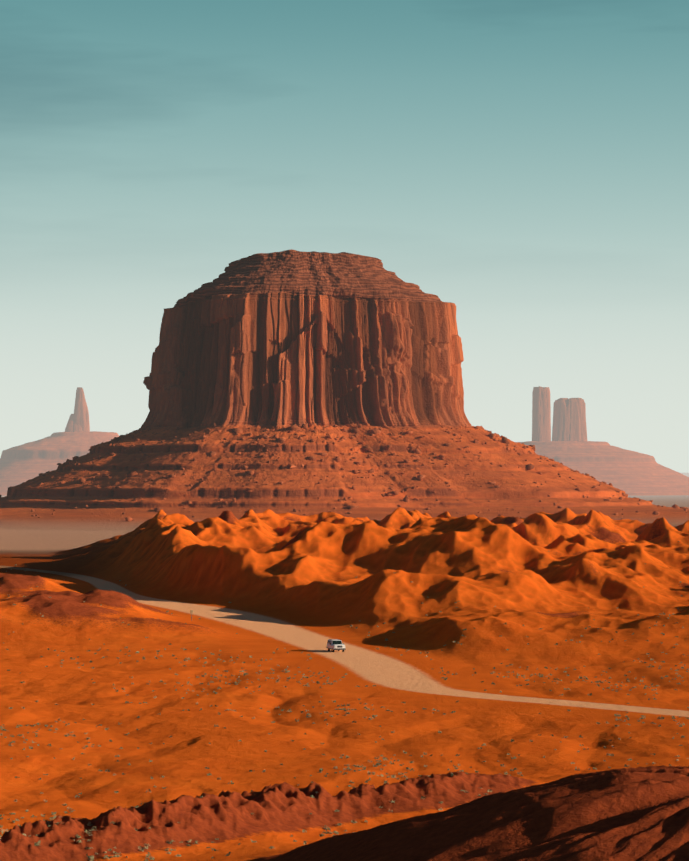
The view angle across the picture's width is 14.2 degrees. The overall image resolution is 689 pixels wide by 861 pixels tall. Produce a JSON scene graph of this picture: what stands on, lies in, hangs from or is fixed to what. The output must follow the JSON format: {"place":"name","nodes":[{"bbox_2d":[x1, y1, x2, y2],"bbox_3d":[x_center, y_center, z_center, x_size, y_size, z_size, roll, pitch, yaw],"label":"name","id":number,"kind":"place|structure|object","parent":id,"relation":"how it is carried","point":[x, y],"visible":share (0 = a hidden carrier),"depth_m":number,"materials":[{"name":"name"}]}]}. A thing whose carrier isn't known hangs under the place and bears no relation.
{"place":"outdoors","nodes":[
{"label":"outdoors","id":0,"kind":"place"},
{"bbox_2d":[0,495,688,860],"bbox_3d":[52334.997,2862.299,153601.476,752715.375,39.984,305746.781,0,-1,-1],"label":"ground","id":1,"kind":"structure","parent":0,"point":[294,589],"depth_m":721.01,"materials":[{"name":"orange sand"}]},
{"bbox_2d":[0,387,118,495],"bbox_3d":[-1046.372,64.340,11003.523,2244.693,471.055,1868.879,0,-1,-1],"label":"spire","id":2,"kind":"structure","parent":1,"relation":"on","point":[21,464],"depth_m":10797.37,"materials":[{"name":"brown stone"}]},
{"bbox_2d":[326,639,345,651],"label":"suv","id":3,"kind":"object","parent":1,"relation":"on","point":[334,644],"visible":1,"depth_m":871.73,"materials":[{"name":"white paint"}]},
{"bbox_2d":[0,519,688,860],"bbox_3d":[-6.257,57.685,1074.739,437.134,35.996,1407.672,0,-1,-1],"label":"desert scrub","id":4,"kind":"object","parent":1,"relation":"on","point":[271,847],"visible":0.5,"depth_m":614.69,"materials":[{"name":"green plant"}]},
{"bbox_2d":[0,249,688,530],"bbox_3d":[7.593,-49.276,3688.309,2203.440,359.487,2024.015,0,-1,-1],"label":"butte","id":5,"kind":"object","parent":1,"relation":"on","point":[258,343],"visible":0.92,"depth_m":3467.04,"materials":[{"name":"brown stone"}]},
{"bbox_2d":[0,423,688,521],"bbox_3d":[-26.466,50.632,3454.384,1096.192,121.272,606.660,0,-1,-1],"label":"talus boulders","id":6,"kind":"object","parent":5,"relation":"on","point":[295,427],"visible":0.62,"depth_m":3422.81,"materials":[{"name":"brown stone"}]},
{"bbox_2d":[518,386,688,495],"bbox_3d":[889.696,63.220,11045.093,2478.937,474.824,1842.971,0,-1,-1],"label":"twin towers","id":7,"kind":"structure","parent":1,"relation":"on","point":[628,472],"depth_m":10881.97,"materials":[{"name":"brown stone"}]},
{"bbox_2d":[0,0,688,472],"label":"sky","id":8,"kind":"structure","parent":0,"point":[523,165],"materials":[{"name":"teal"}]}
]}

